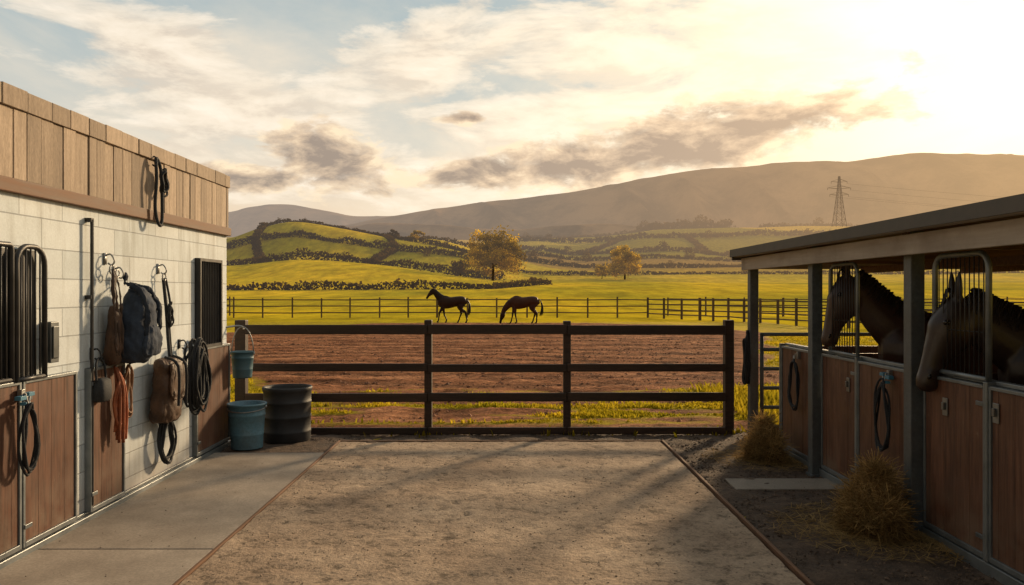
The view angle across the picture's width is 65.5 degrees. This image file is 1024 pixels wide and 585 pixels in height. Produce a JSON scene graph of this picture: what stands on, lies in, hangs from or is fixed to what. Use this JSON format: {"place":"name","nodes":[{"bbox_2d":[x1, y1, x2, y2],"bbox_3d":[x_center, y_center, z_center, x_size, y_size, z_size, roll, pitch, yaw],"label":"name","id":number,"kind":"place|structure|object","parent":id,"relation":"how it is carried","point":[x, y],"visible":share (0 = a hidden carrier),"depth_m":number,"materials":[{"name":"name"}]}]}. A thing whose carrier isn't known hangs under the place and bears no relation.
{"place":"outdoors","nodes":[
{"label":"outdoors","id":0,"kind":"place"},
{"bbox_2d":[0,453,322,584],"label":"concrete pavement","id":1,"kind":"structure","parent":0,"point":[80,556],"depth_m":5.78,"materials":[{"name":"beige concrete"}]},
{"bbox_2d":[262,383,311,443],"bbox_3d":[-2.636,1.415,9.350,0.572,0.630,0.572,0,0,0],"label":"barrel","id":2,"kind":"object","parent":1,"relation":"on","point":[288,415],"visible":0.96,"depth_m":9.12,"materials":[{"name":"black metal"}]},
{"bbox_2d":[226,325,243,328],"bbox_3d":[-3.147,0.396,9.037,0.210,0.051,0.050,0,0,-41],"label":"bucket hook","id":3,"kind":"object","parent":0,"point":[235,326],"visible":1,"depth_m":9.05,"materials":[{"name":"grey metal"}]},
{"bbox_2d":[230,326,254,377],"bbox_3d":[-3.075,0.677,9.088,0.274,0.586,0.266,0,0,0],"label":"bucket","id":4,"kind":"object","parent":3,"relation":"hanging from","point":[242,363],"visible":1,"depth_m":9.00,"materials":[{"name":"blue plastic"}]},
{"bbox_2d":[227,400,266,450],"bbox_3d":[-2.934,1.470,8.814,0.439,0.500,0.435,0,0,0],"label":"bucket","id":5,"kind":"object","parent":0,"point":[246,421],"visible":1,"depth_m":8.67,"materials":[{"name":"blue plastic"}]},
{"bbox_2d":[227,204,389,236],"bbox_3d":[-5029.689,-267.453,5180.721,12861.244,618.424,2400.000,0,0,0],"label":"mountain range","id":6,"kind":"structure","parent":0,"point":[244,220],"depth_m":4866.22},
{"bbox_2d":[179,441,804,584],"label":"sand path","id":7,"kind":"structure","parent":0,"point":[453,507],"depth_m":5.86,"materials":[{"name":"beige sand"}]},
{"bbox_2d":[347,223,642,240],"bbox_3d":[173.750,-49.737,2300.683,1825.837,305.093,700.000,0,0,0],"label":"mountain range","id":8,"kind":"structure","parent":0,"point":[440,231],"depth_m":2249.40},
{"bbox_2d":[0,0,1023,215],"label":"sky","id":9,"kind":"structure","parent":0,"point":[346,107],"materials":[{"name":"white"}]},
{"bbox_2d":[227,322,877,429],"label":"paddock ground","id":10,"kind":"structure","parent":0,"point":[477,380],"depth_m":16.91,"materials":[{"name":"brown soil"}]},
{"bbox_2d":[426,286,470,322],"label":"horse","id":11,"kind":"object","parent":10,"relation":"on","point":[447,302],"visible":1,"depth_m":44.43},
{"bbox_2d":[230,337,776,421],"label":"dirt clods","id":12,"kind":"object","parent":10,"relation":"on","point":[500,382],"visible":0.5,"depth_m":20.21,"materials":[{"name":"brown soil"}]},
{"bbox_2d":[499,296,542,323],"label":"horse","id":13,"kind":"object","parent":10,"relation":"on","point":[515,303],"visible":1,"depth_m":43.04},
{"bbox_2d":[230,336,877,437],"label":"grass","id":14,"kind":"structure","parent":10,"relation":"on","point":[741,397],"depth_m":11.79,"materials":[{"name":"green plant"}]},
{"bbox_2d":[227,311,931,439],"bbox_3d":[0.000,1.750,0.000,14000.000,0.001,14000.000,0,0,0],"label":"ground","id":15,"kind":"structure","parent":0,"point":[450,317],"depth_m":55.75,"materials":[{"name":"green plant"}]},
{"bbox_2d":[0,191,226,514],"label":"block wall","id":16,"kind":"structure","parent":15,"relation":"on","point":[139,250],"depth_m":6.33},
{"bbox_2d":[0,382,21,559],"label":"stall door frame","id":17,"kind":"object","parent":16,"relation":"attached to","point":[11,551],"visible":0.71,"depth_m":5.10,"materials":[{"name":"grey metal"}]},
{"bbox_2d":[0,385,17,553],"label":"stall door","id":18,"kind":"structure","parent":17,"relation":"attached to","point":[8,474],"depth_m":5.00,"materials":[{"name":"brown wood"}]},
{"bbox_2d":[14,389,40,476],"bbox_3d":[-3.102,0.897,5.091,0.096,0.554,0.182,0,0,0],"label":"halter","id":19,"kind":"object","parent":17,"relation":"attached to","point":[22,394],"visible":1,"depth_m":5.06,"materials":[{"name":"black leather"}]},
{"bbox_2d":[22,371,76,547],"bbox_3d":[-3.171,1.109,5.458,0.060,1.082,0.644,0,0,0],"label":"stall door frame","id":20,"kind":"object","parent":16,"relation":"attached to","point":[32,540],"visible":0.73,"depth_m":5.49,"materials":[{"name":"grey metal"}]},
{"bbox_2d":[26,375,73,540],"bbox_3d":[-3.179,1.103,5.457,0.037,1.023,0.594,0,0,0],"label":"stall door","id":21,"kind":"structure","parent":20,"relation":"attached to","point":[49,491],"depth_m":5.47,"materials":[{"name":"brown wood"}]},
{"bbox_2d":[48,321,58,362],"bbox_3d":[-3.161,0.340,5.458,0.080,0.280,0.100,0,0,0],"label":"lock box","id":22,"kind":"object","parent":16,"relation":"attached to","point":[53,341],"visible":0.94,"depth_m":5.43,"materials":[{"name":"grey metal"}]},
{"bbox_2d":[85,218,93,505],"bbox_3d":[-3.174,0.520,5.988,0.058,2.160,0.040,0,0,0],"label":"drain pipe","id":23,"kind":"object","parent":16,"relation":"attached to","point":[91,295],"visible":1,"depth_m":5.98,"materials":[{"name":"black metal"}]},
{"bbox_2d":[92,348,111,402],"bbox_3d":[-3.133,0.625,6.056,0.138,0.410,0.174,0,0,0],"label":"pouch","id":24,"kind":"object","parent":16,"relation":"attached to","point":[102,389],"visible":0.97,"depth_m":6.00,"materials":[{"name":"black leather"}]},
{"bbox_2d":[85,362,124,512],"bbox_3d":[-3.174,1.109,6.233,0.060,1.082,0.534,0,0,0],"label":"stall door frame","id":25,"kind":"object","parent":16,"relation":"attached to","point":[89,494],"visible":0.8,"depth_m":5.97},
{"bbox_2d":[93,366,121,505],"bbox_3d":[-3.183,1.103,6.232,0.036,1.023,0.484,0,0,0],"label":"stall door","id":26,"kind":"structure","parent":25,"relation":"in","point":[107,465],"depth_m":6.22,"materials":[{"name":"brown wood"}]},
{"bbox_2d":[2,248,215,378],"bbox_3d":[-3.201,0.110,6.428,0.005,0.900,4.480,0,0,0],"label":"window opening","id":27,"kind":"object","parent":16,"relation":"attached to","point":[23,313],"depth_m":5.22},
{"bbox_2d":[0,241,14,383],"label":"window grille","id":28,"kind":"object","parent":27,"relation":"in","point":[11,311],"depth_m":4.99,"materials":[{"name":"black metal"}]},
{"bbox_2d":[14,244,47,382],"bbox_3d":[-3.150,0.129,5.213,0.036,0.894,0.345,0,0,0],"label":"window grille","id":29,"kind":"object","parent":27,"relation":"in","point":[43,319],"depth_m":5.21,"materials":[{"name":"black metal"}]},
{"bbox_2d":[195,258,222,347],"bbox_3d":[-3.182,0.110,8.368,0.060,0.920,0.620,0,0,0],"label":"window grille","id":30,"kind":"object","parent":27,"relation":"attached to","point":[199,299],"depth_m":8.36,"materials":[{"name":"black metal"}]},
{"bbox_2d":[0,175,230,235],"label":"ledge board","id":31,"kind":"object","parent":16,"relation":"on","point":[24,188],"visible":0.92,"depth_m":6.05,"materials":[{"name":"brown wood"}]},
{"bbox_2d":[112,365,127,442],"bbox_3d":[-3.119,0.845,6.293,0.157,0.689,0.133,0,0,-24],"label":"lead rope","id":32,"kind":"object","parent":16,"relation":"attached to","point":[120,405],"visible":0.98,"depth_m":6.28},
{"bbox_2d":[124,364,133,418],"bbox_3d":[-3.158,0.796,6.507,0.092,0.512,0.143,0,0,0],"label":"leather strap","id":33,"kind":"object","parent":16,"relation":"attached to","point":[129,376],"visible":0.69,"depth_m":6.53,"materials":[{"name":"brown leather"}]},
{"bbox_2d":[102,253,162,365],"bbox_3d":[-3.042,0.135,6.418,0.325,0.890,0.542,0,0,0],"label":"backpack","id":34,"kind":"object","parent":16,"relation":"attached to","point":[133,331],"visible":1,"depth_m":6.34,"materials":[{"name":"blue fabric"}]},
{"bbox_2d":[157,264,174,356],"bbox_3d":[-3.142,0.195,7.231,0.130,0.911,0.129,0,0,0],"label":"bridle","id":35,"kind":"object","parent":16,"relation":"attached to","point":[169,315],"visible":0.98,"depth_m":7.22,"materials":[{"name":"black leather"}]},
{"bbox_2d":[148,355,187,423],"bbox_3d":[-3.060,0.861,7.102,0.266,0.601,0.415,0,0,0],"label":"leather bag","id":36,"kind":"object","parent":16,"relation":"hanging from","point":[170,383],"visible":1,"depth_m":6.96,"materials":[{"name":"brown leather"}]},
{"bbox_2d":[157,421,176,464],"bbox_3d":[-3.124,1.101,7.213,0.072,0.906,0.315,0,0,0],"label":"rope coil","id":37,"kind":"object","parent":36,"relation":"hanging from","point":[167,459],"visible":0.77,"depth_m":7.15,"materials":[{"name":"black rubber"}]},
{"bbox_2d":[178,337,211,415],"bbox_3d":[-3.079,0.805,7.684,0.260,0.750,0.376,0,0,0],"label":"rope coil","id":38,"kind":"object","parent":16,"relation":"attached to","point":[199,376],"visible":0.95,"depth_m":7.60,"materials":[{"name":"black fabric"}]},
{"bbox_2d":[192,343,229,456],"bbox_3d":[-3.183,1.109,8.473,0.060,1.082,0.954,0,0,0],"label":"stall door frame","id":39,"kind":"object","parent":16,"relation":"attached to","point":[195,444],"visible":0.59,"depth_m":8.17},
{"bbox_2d":[198,346,227,451],"bbox_3d":[-3.191,1.103,8.472,0.038,1.023,0.904,0,0,0],"label":"stall door","id":40,"kind":"structure","parent":39,"relation":"in","point":[212,423],"depth_m":8.55,"materials":[{"name":"brown wood"}]},
{"bbox_2d":[0,440,230,568],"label":"base rail","id":41,"kind":"object","parent":15,"relation":"on","point":[130,493],"visible":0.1,"depth_m":6.33,"materials":[{"name":"grey metal"}]},
{"bbox_2d":[227,297,646,317],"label":"paddock fence","id":42,"kind":"object","parent":15,"relation":"on","point":[408,306],"visible":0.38,"depth_m":55.19,"materials":[{"name":"brown wood"}]},
{"bbox_2d":[647,297,1023,327],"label":"paddock fence","id":43,"kind":"object","parent":15,"relation":"on","point":[728,311],"visible":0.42,"depth_m":46.75,"materials":[{"name":"brown wood"}]},
{"bbox_2d":[667,297,1023,316],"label":"paddock fence","id":44,"kind":"object","parent":15,"relation":"on","point":[783,305],"visible":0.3,"depth_m":58.84,"materials":[{"name":"brown wood"}]},
{"bbox_2d":[220,426,1002,584],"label":"yard ground","id":45,"kind":"structure","parent":0,"point":[841,573],"depth_m":6.26,"materials":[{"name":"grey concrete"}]},
{"bbox_2d":[235,320,733,434],"bbox_3d":[-0.332,1.093,9.729,6.080,1.515,0.160,0,0,0],"label":"wooden fence","id":46,"kind":"object","parent":45,"relation":"on","point":[428,329],"visible":0.8,"depth_m":9.65,"materials":[{"name":"brown wood"}]},
{"bbox_2d":[172,440,814,584],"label":"timber edging","id":47,"kind":"object","parent":45,"relation":"on","point":[781,557],"visible":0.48,"depth_m":6.48,"materials":[{"name":"brown wood"}]},
{"bbox_2d":[311,430,1003,584],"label":"mulch chips","id":48,"kind":"object","parent":45,"relation":"on","point":[850,553],"visible":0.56,"depth_m":6.37,"materials":[{"name":"brown wood"}]},
{"bbox_2d":[694,406,807,471],"bbox_3d":[2.428,1.493,8.215,1.073,0.633,1.342,0,0,0],"label":"hay pile","id":49,"kind":"object","parent":45,"relation":"on","point":[763,445],"visible":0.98,"depth_m":8.06,"materials":[{"name":"yellow plant"}]},
{"bbox_2d":[725,478,843,490],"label":"concrete slab","id":50,"kind":"structure","parent":45,"relation":"on","point":[795,484],"depth_m":7.12,"materials":[{"name":"grey concrete"}]},
{"bbox_2d":[764,448,968,564],"bbox_3d":[2.408,1.459,5.762,1.136,0.712,1.604,0,0,0],"label":"hay pile","id":51,"kind":"object","parent":45,"relation":"on","point":[872,504],"visible":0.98,"depth_m":5.61,"materials":[{"name":"yellow plant"}]},
{"bbox_2d":[730,193,1023,584],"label":"horse stable","id":52,"kind":"structure","parent":45,"relation":"on","point":[956,442],"depth_m":5.68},
{"bbox_2d":[742,330,750,384],"bbox_3d":[2.792,0.773,9.494,0.086,0.653,0.140,0,0,0],"label":"rope coil","id":53,"kind":"object","parent":52,"relation":"attached to","point":[746,369],"visible":1,"depth_m":9.45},
{"bbox_2d":[787,352,800,410],"bbox_3d":[2.868,0.899,8.066,0.092,0.598,0.306,0,0,0],"label":"halter","id":54,"kind":"object","parent":52,"relation":"attached to","point":[797,355],"visible":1,"depth_m":8.04,"materials":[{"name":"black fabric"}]},
{"bbox_2d":[783,348,807,455],"bbox_3d":[2.932,1.106,8.130,0.033,1.018,0.894,0,0,0],"label":"stall door","id":55,"kind":"structure","parent":52,"relation":"in","point":[795,423],"depth_m":8.17,"materials":[{"name":"brown wood"}]},
{"bbox_2d":[760,333,870,427],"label":"pipe gate","id":56,"kind":"structure","parent":52,"relation":"attached to","point":[762,370],"depth_m":9.49,"materials":[{"name":"black metal"}]},
{"bbox_2d":[823,356,854,476],"bbox_3d":[2.936,1.106,7.125,0.033,1.018,0.704,0,0,0],"label":"stall door","id":57,"kind":"structure","parent":52,"relation":"in","point":[838,404],"depth_m":7.12,"materials":[{"name":"brown wood"}]},
{"bbox_2d":[860,364,903,498],"bbox_3d":[2.940,1.106,6.275,0.032,1.018,0.844,0,0,0],"label":"stall door","id":58,"kind":"structure","parent":52,"relation":"in","point":[869,375],"depth_m":6.29,"materials":[{"name":"brown wood"}]},
{"bbox_2d":[873,370,893,451],"bbox_3d":[2.874,0.913,6.138,0.096,0.626,0.241,0,0,0],"label":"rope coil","id":59,"kind":"object","parent":52,"relation":"attached to","point":[888,374],"visible":1,"depth_m":6.11,"materials":[{"name":"black fabric"}]},
{"bbox_2d":[926,380,982,551],"bbox_3d":[2.943,1.106,5.285,0.033,1.018,0.684,0,0,0],"label":"stall door","id":60,"kind":"structure","parent":52,"relation":"in","point":[954,441],"depth_m":5.25,"materials":[{"name":"brown wood"}]},
{"bbox_2d":[993,391,1023,573],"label":"stall door","id":61,"kind":"structure","parent":52,"relation":"in","point":[1008,436],"depth_m":4.69,"materials":[{"name":"brown wood"}]},
{"bbox_2d":[227,222,1023,310],"bbox_3d":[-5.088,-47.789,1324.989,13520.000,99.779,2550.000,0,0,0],"label":"hills","id":62,"kind":"structure","parent":0,"point":[712,285],"depth_m":192.26,"materials":[{"name":"green plant"}]},
{"bbox_2d":[227,229,472,258],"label":"hedge","id":63,"kind":"object","parent":62,"relation":"on","point":[299,233],"visible":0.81,"depth_m":298.35,"materials":[{"name":"green plant"}]},
{"bbox_2d":[227,247,505,279],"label":"hedge","id":64,"kind":"object","parent":62,"relation":"on","point":[474,274],"visible":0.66,"depth_m":238.22,"materials":[{"name":"green plant"}]},
{"bbox_2d":[249,218,499,262],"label":"hedge","id":65,"kind":"object","parent":62,"relation":"on","point":[256,243],"visible":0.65,"depth_m":333.10,"materials":[{"name":"green plant"}]},
{"bbox_2d":[365,233,399,263],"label":"hedge","id":66,"kind":"object","parent":62,"relation":"on","point":[383,254],"visible":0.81,"depth_m":289.74,"materials":[{"name":"green plant"}]},
{"bbox_2d":[227,277,552,289],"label":"hedge","id":67,"kind":"object","parent":62,"relation":"on","point":[444,284],"visible":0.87,"depth_m":151.21,"materials":[{"name":"green plant"}]},
{"bbox_2d":[389,229,399,234],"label":"oak tree","id":68,"kind":"object","parent":62,"relation":"on","point":[393,231],"visible":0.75,"depth_m":337.41,"materials":[{"name":"green plant"}]},
{"bbox_2d":[408,230,425,239],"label":"oak tree","id":69,"kind":"object","parent":62,"relation":"on","point":[414,233],"visible":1,"depth_m":336.30,"materials":[{"name":"green plant"}]},
{"bbox_2d":[450,259,467,275],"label":"oak tree","id":70,"kind":"object","parent":62,"relation":"on","point":[454,264],"visible":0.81,"depth_m":243.21,"materials":[{"name":"green plant"}]},
{"bbox_2d":[457,224,526,280],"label":"oak tree","id":71,"kind":"object","parent":62,"relation":"on","point":[481,254],"visible":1,"depth_m":232.16,"materials":[{"name":"green plant"}]},
{"bbox_2d":[301,214,823,267],"bbox_3d":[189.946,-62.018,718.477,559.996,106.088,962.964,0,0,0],"label":"distant trees","id":72,"kind":"object","parent":62,"relation":"on","point":[698,218],"visible":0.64,"depth_m":700.73,"materials":[{"name":"green plant"}]},
{"bbox_2d":[491,229,638,239],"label":"hedge","id":73,"kind":"object","parent":62,"relation":"on","point":[598,234],"visible":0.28,"depth_m":1187.81,"materials":[{"name":"green plant"}]},
{"bbox_2d":[418,235,740,267],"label":"hedge","id":74,"kind":"object","parent":62,"relation":"on","point":[577,265],"visible":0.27,"depth_m":452.92,"materials":[{"name":"green plant"}]},
{"bbox_2d":[576,236,626,254],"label":"hedge","id":75,"kind":"object","parent":62,"relation":"on","point":[609,243],"visible":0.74,"depth_m":831.72,"materials":[{"name":"green plant"}]},
{"bbox_2d":[594,264,608,276],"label":"oak tree","id":76,"kind":"object","parent":62,"relation":"on","point":[600,270],"visible":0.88,"depth_m":310.32,"materials":[{"name":"green plant"}]},
{"bbox_2d":[605,245,642,279],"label":"oak tree","id":77,"kind":"object","parent":62,"relation":"on","point":[621,264],"visible":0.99,"depth_m":297.12,"materials":[{"name":"yellow plant"}]},
{"bbox_2d":[519,244,729,256],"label":"hedge","id":78,"kind":"object","parent":62,"relation":"on","point":[656,248],"visible":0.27,"depth_m":710.21,"materials":[{"name":"green plant"}]},
{"bbox_2d":[512,250,740,261],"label":"hedge","id":79,"kind":"object","parent":62,"relation":"on","point":[550,254],"visible":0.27,"depth_m":591.05,"materials":[{"name":"green plant"}]},
{"bbox_2d":[503,228,835,242],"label":"hedge","id":80,"kind":"object","parent":62,"relation":"on","point":[673,234],"visible":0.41,"depth_m":922.04,"materials":[{"name":"green plant"}]},
{"bbox_2d":[636,217,735,231],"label":"hedge","id":81,"kind":"object","parent":62,"relation":"on","point":[665,225],"visible":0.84,"depth_m":1166.97,"materials":[{"name":"green plant"}]},
{"bbox_2d":[683,233,712,254],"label":"hedge","id":82,"kind":"object","parent":62,"relation":"on","point":[695,242],"visible":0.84,"depth_m":795.99,"materials":[{"name":"green plant"}]},
{"bbox_2d":[498,264,1023,275],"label":"hedge","id":83,"kind":"object","parent":62,"relation":"on","point":[584,273],"visible":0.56,"depth_m":348.21,"materials":[{"name":"green plant"}]},
{"bbox_2d":[759,221,858,227],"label":"hedge","id":84,"kind":"object","parent":62,"relation":"on","point":[788,224],"visible":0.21,"depth_m":1186.07,"materials":[{"name":"green plant"}]},
{"bbox_2d":[827,176,850,226],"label":"transmission tower","id":85,"kind":"structure","parent":62,"relation":"on","point":[839,179],"depth_m":1100.81,"materials":[{"name":"grey metal"}]},
{"bbox_2d":[839,184,993,206],"bbox_3d":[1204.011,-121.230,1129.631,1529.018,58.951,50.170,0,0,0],"label":"power line","id":86,"kind":"object","parent":85,"relation":"attached to","point":[907,195],"visible":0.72,"depth_m":1104.99,"materials":[{"name":"grey metal"}]},
{"bbox_2d":[340,153,1023,229],"bbox_3d":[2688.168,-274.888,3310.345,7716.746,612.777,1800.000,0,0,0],"label":"mountain range","id":87,"kind":"structure","parent":0,"point":[791,193],"depth_m":2976.50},
{"bbox_2d":[821,261,997,372],"bbox_3d":[4.017,0.694,7.139,2.350,2.063,0.556,0,0,12],"label":"horse","id":88,"kind":"object","parent":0,"point":[881,313],"visible":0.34,"depth_m":7.21},
{"bbox_2d":[916,271,1023,391],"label":"horse","id":89,"kind":"object","parent":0,"point":[1008,339],"visible":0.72,"depth_m":5.39},
{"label":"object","id":90,"kind":"object","parent":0,"visible":0},
{"bbox_2d":[0,104,227,227],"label":"planks","id":91,"kind":"object","parent":90,"relation":"on","point":[35,149],"visible":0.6,"depth_m":6.05,"materials":[{"name":"brown wood"}]},
{"bbox_2d":[0,81,229,187],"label":"parapet cap","id":92,"kind":"object","parent":91,"relation":"on","point":[14,97],"visible":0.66,"depth_m":6.09,"materials":[{"name":"brown wood"}]},
{"bbox_2d":[150,156,169,226],"bbox_3d":[-3.147,-0.894,7.095,0.119,0.632,0.266,0,0,0],"label":"lead rope","id":93,"kind":"object","parent":91,"relation":"attached to","point":[162,176],"visible":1,"depth_m":7.07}
]}

